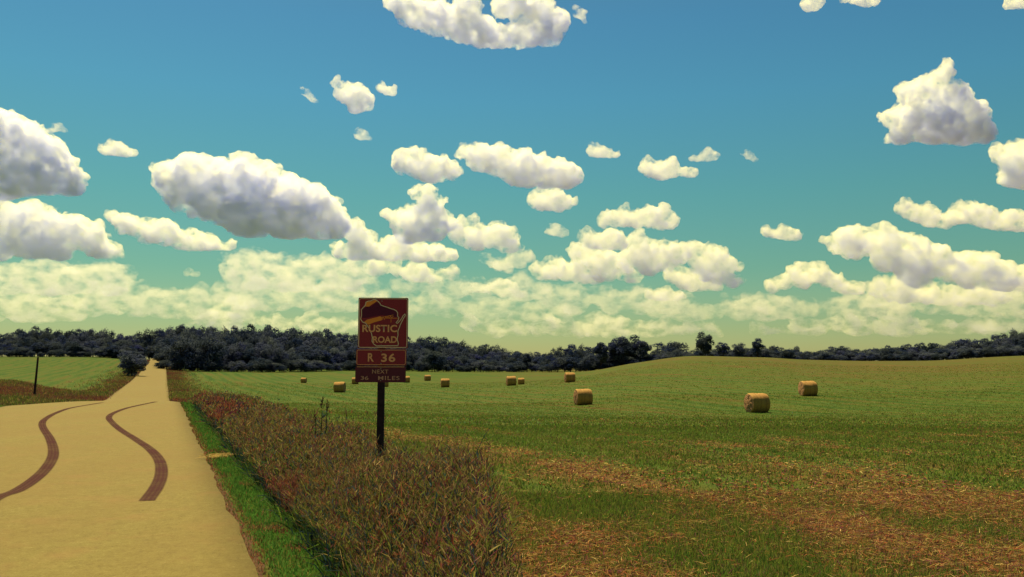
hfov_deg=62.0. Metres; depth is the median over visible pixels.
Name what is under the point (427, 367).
bush
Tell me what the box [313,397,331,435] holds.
tall weed
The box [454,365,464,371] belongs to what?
bush
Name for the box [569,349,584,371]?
broadleaf tree
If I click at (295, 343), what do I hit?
broadleaf tree
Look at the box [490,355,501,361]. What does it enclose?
broadleaf tree
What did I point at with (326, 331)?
broadleaf tree
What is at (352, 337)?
broadleaf tree
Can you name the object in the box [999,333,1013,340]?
broadleaf tree
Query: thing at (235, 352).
broadleaf tree
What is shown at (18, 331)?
broadleaf tree
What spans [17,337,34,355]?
broadleaf tree
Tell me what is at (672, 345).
broadleaf tree
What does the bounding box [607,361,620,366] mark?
bush
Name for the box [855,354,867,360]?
bush
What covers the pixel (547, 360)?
broadleaf tree
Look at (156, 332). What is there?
broadleaf tree
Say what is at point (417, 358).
broadleaf tree
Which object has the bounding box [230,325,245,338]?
broadleaf tree
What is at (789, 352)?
broadleaf tree
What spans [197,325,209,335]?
broadleaf tree
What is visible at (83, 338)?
broadleaf tree
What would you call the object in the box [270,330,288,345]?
broadleaf tree
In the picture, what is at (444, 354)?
broadleaf tree
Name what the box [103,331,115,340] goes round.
broadleaf tree
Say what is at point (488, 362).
broadleaf tree
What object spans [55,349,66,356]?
bush
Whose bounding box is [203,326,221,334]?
broadleaf tree
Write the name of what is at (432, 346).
broadleaf tree
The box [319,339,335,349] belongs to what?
broadleaf tree
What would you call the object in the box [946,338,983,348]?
broadleaf tree
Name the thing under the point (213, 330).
broadleaf tree
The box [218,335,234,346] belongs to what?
broadleaf tree
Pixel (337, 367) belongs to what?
bush
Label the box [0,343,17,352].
broadleaf tree
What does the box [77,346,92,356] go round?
broadleaf tree
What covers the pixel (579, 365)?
bush
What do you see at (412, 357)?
broadleaf tree
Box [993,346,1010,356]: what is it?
bush
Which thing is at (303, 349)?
broadleaf tree
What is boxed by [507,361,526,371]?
bush
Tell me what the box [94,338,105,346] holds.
broadleaf tree
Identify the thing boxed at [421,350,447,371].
broadleaf tree
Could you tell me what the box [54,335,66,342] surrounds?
broadleaf tree
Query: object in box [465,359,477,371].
broadleaf tree
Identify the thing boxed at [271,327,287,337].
broadleaf tree
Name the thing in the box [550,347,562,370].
broadleaf tree
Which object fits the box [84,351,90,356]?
bush
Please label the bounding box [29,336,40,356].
broadleaf tree
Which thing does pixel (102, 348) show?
broadleaf tree
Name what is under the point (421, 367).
bush
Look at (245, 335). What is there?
broadleaf tree
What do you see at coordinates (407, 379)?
hay bale
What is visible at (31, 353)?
bush
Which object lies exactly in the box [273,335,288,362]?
broadleaf tree
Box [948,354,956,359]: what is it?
bush
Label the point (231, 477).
verge grass
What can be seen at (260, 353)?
broadleaf tree
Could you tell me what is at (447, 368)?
bush
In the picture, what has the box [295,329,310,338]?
broadleaf tree
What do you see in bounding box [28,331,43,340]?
broadleaf tree
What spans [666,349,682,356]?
bush
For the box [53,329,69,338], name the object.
broadleaf tree
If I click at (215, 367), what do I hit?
bush
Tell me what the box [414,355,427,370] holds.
broadleaf tree
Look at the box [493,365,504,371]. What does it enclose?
bush
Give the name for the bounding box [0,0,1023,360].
sky
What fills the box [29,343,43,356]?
broadleaf tree
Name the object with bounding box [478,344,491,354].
broadleaf tree
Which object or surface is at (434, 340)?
broadleaf tree
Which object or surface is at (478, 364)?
bush
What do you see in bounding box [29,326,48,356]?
broadleaf tree
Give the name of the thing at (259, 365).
bush
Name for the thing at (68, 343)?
broadleaf tree
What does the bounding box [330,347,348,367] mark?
broadleaf tree
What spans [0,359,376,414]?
bank grass
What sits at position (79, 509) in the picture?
road
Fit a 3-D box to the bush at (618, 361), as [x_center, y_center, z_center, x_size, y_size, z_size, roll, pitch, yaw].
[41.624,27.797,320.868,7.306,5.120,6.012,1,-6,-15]
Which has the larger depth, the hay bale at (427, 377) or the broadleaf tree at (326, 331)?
the broadleaf tree at (326, 331)
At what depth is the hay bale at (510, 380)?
148.97 m
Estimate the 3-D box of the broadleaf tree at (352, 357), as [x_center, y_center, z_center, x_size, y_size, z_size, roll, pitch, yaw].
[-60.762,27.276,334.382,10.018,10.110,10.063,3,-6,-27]
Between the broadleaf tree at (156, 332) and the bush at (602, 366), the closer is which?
the bush at (602, 366)
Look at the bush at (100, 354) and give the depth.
391.81 m
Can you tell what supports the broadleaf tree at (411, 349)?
on the ground at (58, 371)
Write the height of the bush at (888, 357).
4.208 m
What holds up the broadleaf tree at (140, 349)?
on the ground at (58, 371)
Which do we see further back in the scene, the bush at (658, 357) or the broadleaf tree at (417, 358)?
the broadleaf tree at (417, 358)
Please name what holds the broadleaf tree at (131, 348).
on the ground at (58, 371)
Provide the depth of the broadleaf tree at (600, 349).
315.76 m
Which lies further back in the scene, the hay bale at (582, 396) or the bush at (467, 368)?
the bush at (467, 368)
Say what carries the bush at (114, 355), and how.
on the ground at (58, 371)
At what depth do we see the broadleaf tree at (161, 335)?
424.27 m
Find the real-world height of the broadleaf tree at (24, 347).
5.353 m
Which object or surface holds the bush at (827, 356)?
on the ground at (58, 371)
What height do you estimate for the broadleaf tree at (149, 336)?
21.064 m
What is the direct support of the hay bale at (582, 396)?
on the ground at (58, 371)
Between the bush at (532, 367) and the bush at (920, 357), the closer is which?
the bush at (532, 367)
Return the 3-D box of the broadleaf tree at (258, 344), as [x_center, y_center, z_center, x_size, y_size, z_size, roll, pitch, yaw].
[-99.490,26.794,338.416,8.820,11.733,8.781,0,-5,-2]
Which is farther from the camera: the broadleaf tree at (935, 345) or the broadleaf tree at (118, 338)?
the broadleaf tree at (118, 338)
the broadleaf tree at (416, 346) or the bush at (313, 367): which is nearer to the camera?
the bush at (313, 367)
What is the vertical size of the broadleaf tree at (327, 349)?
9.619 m
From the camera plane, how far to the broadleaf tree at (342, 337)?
393.98 m
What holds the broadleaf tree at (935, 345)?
on the ground at (58, 371)
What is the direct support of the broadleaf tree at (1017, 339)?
on the ground at (58, 371)
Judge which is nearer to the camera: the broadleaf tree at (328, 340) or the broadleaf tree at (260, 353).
the broadleaf tree at (260, 353)
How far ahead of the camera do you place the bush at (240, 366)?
288.06 m
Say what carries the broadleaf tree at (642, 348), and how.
on the ground at (58, 371)
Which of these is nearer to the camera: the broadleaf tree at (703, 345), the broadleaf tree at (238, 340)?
the broadleaf tree at (703, 345)
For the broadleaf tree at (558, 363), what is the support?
on the ground at (58, 371)
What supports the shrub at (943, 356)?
on the ground at (58, 371)
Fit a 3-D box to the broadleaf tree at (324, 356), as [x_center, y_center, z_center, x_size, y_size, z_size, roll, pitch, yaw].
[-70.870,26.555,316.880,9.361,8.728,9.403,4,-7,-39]
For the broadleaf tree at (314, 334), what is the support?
on the ground at (58, 371)
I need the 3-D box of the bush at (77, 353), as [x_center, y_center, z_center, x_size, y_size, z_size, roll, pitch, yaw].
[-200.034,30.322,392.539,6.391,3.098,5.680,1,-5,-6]
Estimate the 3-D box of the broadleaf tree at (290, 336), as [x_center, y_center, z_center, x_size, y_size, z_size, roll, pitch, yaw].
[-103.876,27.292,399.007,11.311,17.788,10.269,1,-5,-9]
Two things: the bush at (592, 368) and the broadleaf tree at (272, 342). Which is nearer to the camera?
the bush at (592, 368)
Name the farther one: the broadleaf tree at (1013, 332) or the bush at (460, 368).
the broadleaf tree at (1013, 332)
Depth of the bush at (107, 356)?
394.87 m
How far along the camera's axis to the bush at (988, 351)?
363.34 m
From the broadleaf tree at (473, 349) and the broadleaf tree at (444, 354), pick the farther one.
the broadleaf tree at (473, 349)
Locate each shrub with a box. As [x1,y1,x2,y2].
[923,353,931,360]
[930,352,939,359]
[938,353,948,359]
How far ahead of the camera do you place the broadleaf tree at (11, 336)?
421.85 m
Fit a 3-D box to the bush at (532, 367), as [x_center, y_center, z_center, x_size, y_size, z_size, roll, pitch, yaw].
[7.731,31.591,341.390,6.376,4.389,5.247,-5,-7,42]
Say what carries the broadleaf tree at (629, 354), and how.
on the ground at (58, 371)
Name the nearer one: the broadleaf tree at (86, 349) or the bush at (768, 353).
the bush at (768, 353)
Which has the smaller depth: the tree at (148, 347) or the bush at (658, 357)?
the bush at (658, 357)
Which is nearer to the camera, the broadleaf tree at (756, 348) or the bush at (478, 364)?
the broadleaf tree at (756, 348)
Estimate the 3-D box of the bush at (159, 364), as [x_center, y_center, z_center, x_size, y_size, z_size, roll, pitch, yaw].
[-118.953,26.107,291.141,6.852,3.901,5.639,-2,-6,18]
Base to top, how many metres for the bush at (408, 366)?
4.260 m
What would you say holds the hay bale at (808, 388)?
on the ground at (58, 371)
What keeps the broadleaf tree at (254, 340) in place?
on the ground at (58, 371)
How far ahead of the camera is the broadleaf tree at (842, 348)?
393.13 m
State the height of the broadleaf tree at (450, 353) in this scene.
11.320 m
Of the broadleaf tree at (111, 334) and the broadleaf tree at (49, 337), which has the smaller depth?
the broadleaf tree at (49, 337)
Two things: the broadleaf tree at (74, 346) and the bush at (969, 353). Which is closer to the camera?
the bush at (969, 353)
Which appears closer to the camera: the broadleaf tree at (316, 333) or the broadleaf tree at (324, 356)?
the broadleaf tree at (324, 356)
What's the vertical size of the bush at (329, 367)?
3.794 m
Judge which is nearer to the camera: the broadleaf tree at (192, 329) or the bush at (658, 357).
the bush at (658, 357)
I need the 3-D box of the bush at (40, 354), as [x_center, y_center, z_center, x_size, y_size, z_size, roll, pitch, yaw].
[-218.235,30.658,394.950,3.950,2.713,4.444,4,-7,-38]
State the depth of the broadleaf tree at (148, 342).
530.63 m
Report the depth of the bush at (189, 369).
287.25 m
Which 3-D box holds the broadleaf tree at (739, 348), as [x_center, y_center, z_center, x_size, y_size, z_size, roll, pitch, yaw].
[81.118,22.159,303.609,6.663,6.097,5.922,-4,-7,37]
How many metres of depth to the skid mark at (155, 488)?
13.90 m
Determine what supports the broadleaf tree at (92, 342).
on the ground at (58, 371)
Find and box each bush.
[4,350,12,356]
[7,347,28,356]
[27,351,35,356]
[37,352,45,356]
[46,350,56,356]
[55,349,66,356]
[67,350,75,356]
[70,351,84,356]
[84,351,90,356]
[92,350,106,357]
[102,350,115,357]
[110,353,118,358]
[117,349,132,357]
[128,351,143,357]
[152,359,172,368]
[166,362,183,370]
[185,363,199,370]
[203,360,227,371]
[221,364,232,371]
[229,361,248,371]
[246,358,272,371]
[264,362,276,371]
[273,363,286,371]
[284,360,298,371]
[289,359,311,371]
[304,363,317,371]
[307,360,326,371]
[322,362,334,370]
[331,363,342,370]
[340,360,354,370]
[401,362,413,370]
[414,361,427,371]
[424,362,433,371]
[442,365,451,371]
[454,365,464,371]
[462,365,471,371]
[471,360,486,371]
[481,364,491,371]
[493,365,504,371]
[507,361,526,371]
[524,362,537,371]
[575,360,589,370]
[584,360,598,370]
[590,361,607,369]
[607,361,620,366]
[615,356,627,364]
[621,356,639,363]
[635,354,653,361]
[654,355,665,359]
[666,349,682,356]
[694,348,702,355]
[745,348,755,356]
[752,348,769,356]
[765,351,772,357]
[791,355,801,358]
[797,352,813,359]
[816,352,836,359]
[836,355,847,360]
[841,352,854,360]
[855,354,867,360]
[866,351,882,360]
[883,353,895,360]
[896,352,911,360]
[915,352,927,360]
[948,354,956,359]
[956,349,967,358]
[959,347,977,358]
[978,346,994,357]
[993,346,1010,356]
[1001,347,1020,355]
[1013,346,1023,355]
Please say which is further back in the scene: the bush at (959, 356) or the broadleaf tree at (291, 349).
the bush at (959, 356)
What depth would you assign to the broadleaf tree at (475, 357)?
371.04 m
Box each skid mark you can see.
[0,402,103,499]
[106,402,167,500]
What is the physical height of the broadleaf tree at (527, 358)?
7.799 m
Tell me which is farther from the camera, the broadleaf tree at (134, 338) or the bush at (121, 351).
the broadleaf tree at (134, 338)
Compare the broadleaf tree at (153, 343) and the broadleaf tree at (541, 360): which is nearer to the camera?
the broadleaf tree at (541, 360)
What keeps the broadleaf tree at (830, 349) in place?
on the ground at (58, 371)
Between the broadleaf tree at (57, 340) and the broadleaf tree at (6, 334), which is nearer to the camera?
the broadleaf tree at (57, 340)
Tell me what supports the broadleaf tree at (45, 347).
on the ground at (58, 371)
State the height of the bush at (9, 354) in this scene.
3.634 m
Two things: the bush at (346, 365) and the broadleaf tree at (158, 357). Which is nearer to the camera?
the broadleaf tree at (158, 357)
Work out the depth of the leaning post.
99.39 m
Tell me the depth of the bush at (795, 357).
373.81 m
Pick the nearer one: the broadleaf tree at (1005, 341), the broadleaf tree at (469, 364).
the broadleaf tree at (469, 364)
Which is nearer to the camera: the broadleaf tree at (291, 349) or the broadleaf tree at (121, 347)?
the broadleaf tree at (291, 349)
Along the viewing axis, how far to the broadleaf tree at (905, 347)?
403.66 m
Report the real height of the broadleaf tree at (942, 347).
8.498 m
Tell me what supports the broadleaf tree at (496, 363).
on the ground at (58, 371)
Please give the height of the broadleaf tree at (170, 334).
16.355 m
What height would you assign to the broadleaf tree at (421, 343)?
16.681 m
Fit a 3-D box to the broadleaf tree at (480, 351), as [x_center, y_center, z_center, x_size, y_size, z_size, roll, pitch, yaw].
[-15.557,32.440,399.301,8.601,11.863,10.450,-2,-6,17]
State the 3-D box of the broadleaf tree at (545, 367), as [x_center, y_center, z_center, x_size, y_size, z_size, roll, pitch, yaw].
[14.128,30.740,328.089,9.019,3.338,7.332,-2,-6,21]
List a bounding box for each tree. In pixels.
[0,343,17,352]
[1,340,11,356]
[3,332,17,339]
[6,333,22,342]
[13,328,28,338]
[17,332,31,343]
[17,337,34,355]
[20,346,30,354]
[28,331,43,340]
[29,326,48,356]
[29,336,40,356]
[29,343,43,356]
[39,338,50,356]
[40,331,54,356]
[40,341,53,356]
[43,327,60,338]
[48,342,63,356]
[51,337,62,355]
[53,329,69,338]
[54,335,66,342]
[62,341,71,356]
[65,329,77,337]
[66,341,85,352]
[68,333,78,340]
[70,339,88,354]
[73,327,85,336]
[75,332,89,342]
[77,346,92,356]
[81,329,100,339]
[84,340,98,356]
[92,346,106,356]
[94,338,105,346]
[98,327,108,338]
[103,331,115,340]
[106,345,119,355]
[111,339,126,347]
[112,334,124,343]
[114,345,127,356]
[117,350,149,375]
[123,335,135,345]
[124,346,139,353]
[128,345,144,354]
[129,334,140,344]
[133,331,147,357]
[134,342,147,355]
[140,328,155,358]
[141,339,152,347]
[145,345,153,358]
[149,338,157,352]
[151,328,160,342]
[151,342,171,357]
[152,337,161,355]
[153,347,170,368]
[154,338,172,351]
[157,329,177,352]
[158,330,177,343]
[160,335,200,370]
[172,324,191,336]
[179,330,192,343]
[189,326,203,339]
[194,334,229,371]
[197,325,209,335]
[202,327,218,338]
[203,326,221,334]
[214,332,228,339]
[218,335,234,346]
[222,341,250,370]
[224,329,240,338]
[229,327,253,345]
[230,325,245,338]
[230,336,248,347]
[237,348,258,371]
[239,343,253,359]
[241,333,260,346]
[245,323,261,335]
[252,344,272,371]
[256,342,264,349]
[258,333,273,347]
[260,324,272,333]
[262,326,273,341]
[264,342,288,371]
[266,340,285,356]
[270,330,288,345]
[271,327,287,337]
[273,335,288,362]
[283,329,299,342]
[283,346,294,361]
[285,337,304,351]
[287,352,304,370]
[293,344,314,356]
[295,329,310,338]
[297,333,310,345]
[299,352,313,363]
[302,336,323,347]
[309,329,322,342]
[309,348,335,370]
[311,330,326,345]
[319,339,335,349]
[321,347,334,364]
[322,328,334,341]
[322,333,336,346]
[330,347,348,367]
[333,333,350,345]
[333,338,350,351]
[342,339,357,354]
[346,346,363,360]
[348,334,357,341]
[399,348,414,355]
[406,351,420,370]
[409,342,423,352]
[413,349,421,369]
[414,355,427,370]
[418,336,433,347]
[418,348,430,356]
[421,338,436,353]
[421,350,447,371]
[430,336,443,347]
[434,345,448,353]
[435,339,447,349]
[438,352,449,371]
[441,337,455,348]
[442,347,457,370]
[446,356,463,371]
[448,343,463,353]
[456,340,465,349]
[459,355,470,365]
[465,344,477,351]
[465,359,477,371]
[468,354,481,361]
[470,346,485,359]
[477,360,492,371]
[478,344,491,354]
[480,356,490,361]
[484,351,499,359]
[490,345,500,356]
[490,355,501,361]
[490,360,505,371]
[496,351,510,359]
[498,348,513,359]
[499,357,516,364]
[508,351,522,362]
[521,353,532,364]
[532,352,544,358]
[532,356,544,363]
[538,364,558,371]
[539,352,557,366]
[543,355,556,371]
[549,357,566,371]
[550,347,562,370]
[556,352,569,371]
[563,344,575,369]
[563,357,579,371]
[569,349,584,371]
[573,344,584,371]
[575,358,583,371]
[581,354,598,370]
[583,347,592,353]
[591,342,608,368]
[607,336,631,365]
[617,334,639,360]
[633,340,651,358]
[653,341,689,353]
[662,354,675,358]
[695,332,715,355]
[715,341,730,355]
[730,343,748,356]
[750,337,765,356]
[768,345,779,350]
[780,349,794,358]
[790,346,799,352]
[827,346,836,353]
[831,346,849,354]
[874,348,888,360]
[887,348,896,360]
[894,349,909,356]
[900,344,911,350]
[907,346,919,352]
[908,349,920,360]
[914,342,923,351]
[920,343,935,352]
[929,343,939,350]
[932,349,950,353]
[938,345,949,350]
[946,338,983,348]
[979,338,993,346]
[983,343,996,348]
[990,334,1001,345]
[993,337,1013,345]
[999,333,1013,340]
[1000,344,1022,355]
[1009,329,1019,340]
[1012,332,1023,355]
[1017,339,1023,347]
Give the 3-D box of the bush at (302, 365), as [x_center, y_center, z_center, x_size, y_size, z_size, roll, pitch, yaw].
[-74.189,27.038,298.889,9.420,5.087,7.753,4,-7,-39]
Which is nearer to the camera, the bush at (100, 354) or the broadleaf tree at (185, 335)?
the broadleaf tree at (185, 335)
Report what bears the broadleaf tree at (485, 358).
on the ground at (58, 371)
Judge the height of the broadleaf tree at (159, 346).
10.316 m
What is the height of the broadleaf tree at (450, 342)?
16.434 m
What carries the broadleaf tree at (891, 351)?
on the ground at (58, 371)
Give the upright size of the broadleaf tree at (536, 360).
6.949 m
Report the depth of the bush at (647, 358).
317.68 m
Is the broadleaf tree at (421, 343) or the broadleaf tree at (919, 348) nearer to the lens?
the broadleaf tree at (919, 348)
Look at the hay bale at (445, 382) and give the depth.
152.35 m
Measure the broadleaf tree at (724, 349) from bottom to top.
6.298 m
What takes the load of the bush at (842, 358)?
on the ground at (58, 371)
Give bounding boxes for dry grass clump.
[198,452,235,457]
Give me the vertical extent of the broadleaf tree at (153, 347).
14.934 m
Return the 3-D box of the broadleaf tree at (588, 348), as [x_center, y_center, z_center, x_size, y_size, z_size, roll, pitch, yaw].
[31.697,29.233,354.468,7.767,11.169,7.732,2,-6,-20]
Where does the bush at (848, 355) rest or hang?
on the ground at (58, 371)
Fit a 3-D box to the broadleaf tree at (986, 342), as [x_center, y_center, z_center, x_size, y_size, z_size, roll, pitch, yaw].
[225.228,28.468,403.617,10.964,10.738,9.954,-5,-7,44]
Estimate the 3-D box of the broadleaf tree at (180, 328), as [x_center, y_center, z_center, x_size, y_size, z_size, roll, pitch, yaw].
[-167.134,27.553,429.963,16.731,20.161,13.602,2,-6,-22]
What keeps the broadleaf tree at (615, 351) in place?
on the ground at (58, 371)
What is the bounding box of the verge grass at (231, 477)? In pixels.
[0,401,340,576]
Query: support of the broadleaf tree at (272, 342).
on the ground at (58, 371)
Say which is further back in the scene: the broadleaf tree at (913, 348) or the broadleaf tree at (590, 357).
the broadleaf tree at (913, 348)
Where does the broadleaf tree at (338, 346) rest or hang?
on the ground at (58, 371)
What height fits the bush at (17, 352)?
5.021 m
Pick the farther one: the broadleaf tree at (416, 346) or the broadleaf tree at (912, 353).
the broadleaf tree at (416, 346)
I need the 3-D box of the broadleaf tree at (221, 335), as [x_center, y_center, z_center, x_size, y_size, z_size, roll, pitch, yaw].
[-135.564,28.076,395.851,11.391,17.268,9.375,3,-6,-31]
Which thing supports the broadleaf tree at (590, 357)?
on the ground at (58, 371)
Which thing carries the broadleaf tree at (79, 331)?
on the ground at (58, 371)
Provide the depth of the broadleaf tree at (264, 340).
358.81 m
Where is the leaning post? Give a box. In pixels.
[33,357,38,394]
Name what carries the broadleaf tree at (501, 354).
on the ground at (58, 371)
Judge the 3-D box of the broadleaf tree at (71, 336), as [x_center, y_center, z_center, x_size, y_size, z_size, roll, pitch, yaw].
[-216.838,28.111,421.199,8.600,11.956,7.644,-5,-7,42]
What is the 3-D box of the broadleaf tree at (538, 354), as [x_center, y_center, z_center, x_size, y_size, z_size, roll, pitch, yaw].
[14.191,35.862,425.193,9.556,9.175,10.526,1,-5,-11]
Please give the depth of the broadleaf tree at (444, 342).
399.75 m
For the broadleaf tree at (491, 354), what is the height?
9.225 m
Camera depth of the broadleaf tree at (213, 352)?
287.16 m
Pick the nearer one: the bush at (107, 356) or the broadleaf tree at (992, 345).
the broadleaf tree at (992, 345)
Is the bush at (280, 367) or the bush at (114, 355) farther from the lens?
the bush at (114, 355)
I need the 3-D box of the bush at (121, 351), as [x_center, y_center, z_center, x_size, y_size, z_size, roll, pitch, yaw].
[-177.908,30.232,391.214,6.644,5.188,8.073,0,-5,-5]
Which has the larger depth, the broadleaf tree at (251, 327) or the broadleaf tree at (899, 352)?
the broadleaf tree at (251, 327)
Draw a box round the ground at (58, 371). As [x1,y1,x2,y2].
[0,356,1023,576]
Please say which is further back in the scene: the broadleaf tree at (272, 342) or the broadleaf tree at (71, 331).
the broadleaf tree at (71, 331)
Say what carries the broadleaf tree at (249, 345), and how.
on the ground at (58, 371)
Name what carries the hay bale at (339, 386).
on the ground at (58, 371)
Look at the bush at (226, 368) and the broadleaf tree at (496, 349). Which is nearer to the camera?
the bush at (226, 368)
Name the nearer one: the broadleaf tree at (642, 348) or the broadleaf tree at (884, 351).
the broadleaf tree at (642, 348)
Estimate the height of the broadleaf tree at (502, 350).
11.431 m
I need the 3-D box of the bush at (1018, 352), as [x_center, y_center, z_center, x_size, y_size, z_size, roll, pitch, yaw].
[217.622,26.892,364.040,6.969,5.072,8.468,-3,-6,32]
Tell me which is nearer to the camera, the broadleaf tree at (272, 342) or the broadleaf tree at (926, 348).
the broadleaf tree at (272, 342)
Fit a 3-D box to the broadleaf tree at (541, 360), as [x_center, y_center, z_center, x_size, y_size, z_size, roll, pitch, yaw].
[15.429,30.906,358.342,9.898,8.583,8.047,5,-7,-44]
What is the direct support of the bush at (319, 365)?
on the ground at (58, 371)
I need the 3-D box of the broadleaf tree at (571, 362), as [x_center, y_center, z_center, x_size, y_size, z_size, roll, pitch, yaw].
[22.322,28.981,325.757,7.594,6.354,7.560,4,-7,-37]
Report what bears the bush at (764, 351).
on the ground at (58, 371)
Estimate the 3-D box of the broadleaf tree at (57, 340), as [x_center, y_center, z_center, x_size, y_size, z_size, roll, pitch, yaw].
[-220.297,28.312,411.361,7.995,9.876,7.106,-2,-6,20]
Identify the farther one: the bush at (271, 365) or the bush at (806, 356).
the bush at (806, 356)
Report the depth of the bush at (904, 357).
373.07 m
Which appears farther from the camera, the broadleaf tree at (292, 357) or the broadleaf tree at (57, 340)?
the broadleaf tree at (57, 340)
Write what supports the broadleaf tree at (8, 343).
on the ground at (58, 371)
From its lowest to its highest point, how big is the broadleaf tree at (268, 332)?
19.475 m
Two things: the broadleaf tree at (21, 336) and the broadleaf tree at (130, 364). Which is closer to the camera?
the broadleaf tree at (130, 364)
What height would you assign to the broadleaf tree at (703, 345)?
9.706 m
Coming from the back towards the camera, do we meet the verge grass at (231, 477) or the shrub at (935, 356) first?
the shrub at (935, 356)
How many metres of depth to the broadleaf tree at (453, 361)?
345.34 m
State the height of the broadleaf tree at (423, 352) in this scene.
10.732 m
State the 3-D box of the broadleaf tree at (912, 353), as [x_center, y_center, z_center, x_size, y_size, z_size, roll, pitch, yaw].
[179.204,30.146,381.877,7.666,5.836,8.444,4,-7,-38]
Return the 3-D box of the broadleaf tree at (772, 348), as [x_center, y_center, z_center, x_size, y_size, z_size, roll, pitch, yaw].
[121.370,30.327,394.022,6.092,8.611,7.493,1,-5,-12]
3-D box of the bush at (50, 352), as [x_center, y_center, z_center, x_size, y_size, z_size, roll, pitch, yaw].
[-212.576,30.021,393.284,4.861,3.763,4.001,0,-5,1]
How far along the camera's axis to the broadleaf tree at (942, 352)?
376.84 m
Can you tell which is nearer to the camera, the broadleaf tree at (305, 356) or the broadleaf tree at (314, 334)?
the broadleaf tree at (305, 356)
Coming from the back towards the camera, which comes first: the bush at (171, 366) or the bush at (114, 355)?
the bush at (114, 355)
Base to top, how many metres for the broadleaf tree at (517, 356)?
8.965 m
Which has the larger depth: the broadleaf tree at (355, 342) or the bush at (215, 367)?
the broadleaf tree at (355, 342)
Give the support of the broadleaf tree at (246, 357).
on the ground at (58, 371)
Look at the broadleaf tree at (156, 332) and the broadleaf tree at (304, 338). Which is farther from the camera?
the broadleaf tree at (156, 332)
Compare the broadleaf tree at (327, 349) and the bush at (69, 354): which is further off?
the bush at (69, 354)
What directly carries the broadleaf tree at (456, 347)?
on the ground at (58, 371)
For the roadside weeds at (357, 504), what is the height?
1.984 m
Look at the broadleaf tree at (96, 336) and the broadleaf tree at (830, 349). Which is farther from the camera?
the broadleaf tree at (96, 336)
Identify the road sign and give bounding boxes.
[355,298,407,455]
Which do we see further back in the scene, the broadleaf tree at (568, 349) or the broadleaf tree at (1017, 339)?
the broadleaf tree at (1017, 339)
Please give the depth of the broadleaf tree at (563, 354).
342.72 m
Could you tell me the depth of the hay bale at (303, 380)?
192.12 m
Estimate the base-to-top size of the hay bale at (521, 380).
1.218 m
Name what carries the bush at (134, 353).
on the ground at (58, 371)
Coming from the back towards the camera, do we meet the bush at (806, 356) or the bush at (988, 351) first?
the bush at (806, 356)
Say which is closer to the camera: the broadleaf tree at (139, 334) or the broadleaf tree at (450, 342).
the broadleaf tree at (450, 342)
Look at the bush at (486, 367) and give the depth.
333.57 m
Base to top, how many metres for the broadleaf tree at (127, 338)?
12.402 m
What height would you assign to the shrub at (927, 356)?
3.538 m
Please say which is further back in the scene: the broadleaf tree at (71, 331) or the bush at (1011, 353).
the broadleaf tree at (71, 331)
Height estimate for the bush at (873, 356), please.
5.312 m
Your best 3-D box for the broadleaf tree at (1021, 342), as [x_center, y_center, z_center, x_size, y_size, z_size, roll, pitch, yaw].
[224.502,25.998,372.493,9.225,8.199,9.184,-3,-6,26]
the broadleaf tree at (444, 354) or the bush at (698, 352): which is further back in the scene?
the broadleaf tree at (444, 354)
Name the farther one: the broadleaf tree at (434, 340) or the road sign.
the broadleaf tree at (434, 340)
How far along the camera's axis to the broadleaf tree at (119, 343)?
409.21 m
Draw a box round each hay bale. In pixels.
[300,378,306,382]
[333,382,345,391]
[403,376,409,382]
[424,375,430,380]
[441,379,449,386]
[506,376,516,385]
[518,378,524,383]
[564,372,574,381]
[573,389,592,404]
[744,393,769,412]
[798,381,817,395]
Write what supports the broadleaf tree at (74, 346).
on the ground at (58, 371)
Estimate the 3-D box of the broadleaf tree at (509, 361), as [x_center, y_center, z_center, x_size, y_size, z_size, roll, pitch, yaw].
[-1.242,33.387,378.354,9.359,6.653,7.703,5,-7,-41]
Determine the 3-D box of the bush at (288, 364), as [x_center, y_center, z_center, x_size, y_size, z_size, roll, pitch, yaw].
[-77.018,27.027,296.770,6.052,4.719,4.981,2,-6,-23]
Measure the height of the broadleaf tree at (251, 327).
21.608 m
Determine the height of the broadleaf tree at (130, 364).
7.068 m
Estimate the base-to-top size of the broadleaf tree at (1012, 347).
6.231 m
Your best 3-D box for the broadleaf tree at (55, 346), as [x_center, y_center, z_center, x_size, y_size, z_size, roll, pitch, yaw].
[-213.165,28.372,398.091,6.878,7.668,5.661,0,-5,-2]
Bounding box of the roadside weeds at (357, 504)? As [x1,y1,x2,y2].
[186,388,533,576]
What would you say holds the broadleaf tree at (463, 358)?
on the ground at (58, 371)
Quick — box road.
[0,358,257,576]
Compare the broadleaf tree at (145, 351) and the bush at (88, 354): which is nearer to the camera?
the bush at (88, 354)
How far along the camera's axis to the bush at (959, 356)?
364.58 m
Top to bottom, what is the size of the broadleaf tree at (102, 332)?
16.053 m
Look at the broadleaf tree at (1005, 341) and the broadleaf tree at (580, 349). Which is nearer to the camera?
the broadleaf tree at (580, 349)
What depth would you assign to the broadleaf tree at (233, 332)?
400.24 m
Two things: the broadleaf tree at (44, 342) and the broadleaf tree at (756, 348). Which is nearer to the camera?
the broadleaf tree at (756, 348)
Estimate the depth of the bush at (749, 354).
317.17 m
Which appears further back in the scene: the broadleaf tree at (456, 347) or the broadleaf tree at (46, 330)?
the broadleaf tree at (46, 330)
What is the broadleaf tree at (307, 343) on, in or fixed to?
on the ground at (58, 371)
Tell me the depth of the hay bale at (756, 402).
65.35 m
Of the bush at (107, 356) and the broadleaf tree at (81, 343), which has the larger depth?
the broadleaf tree at (81, 343)
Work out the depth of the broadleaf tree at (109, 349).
394.34 m

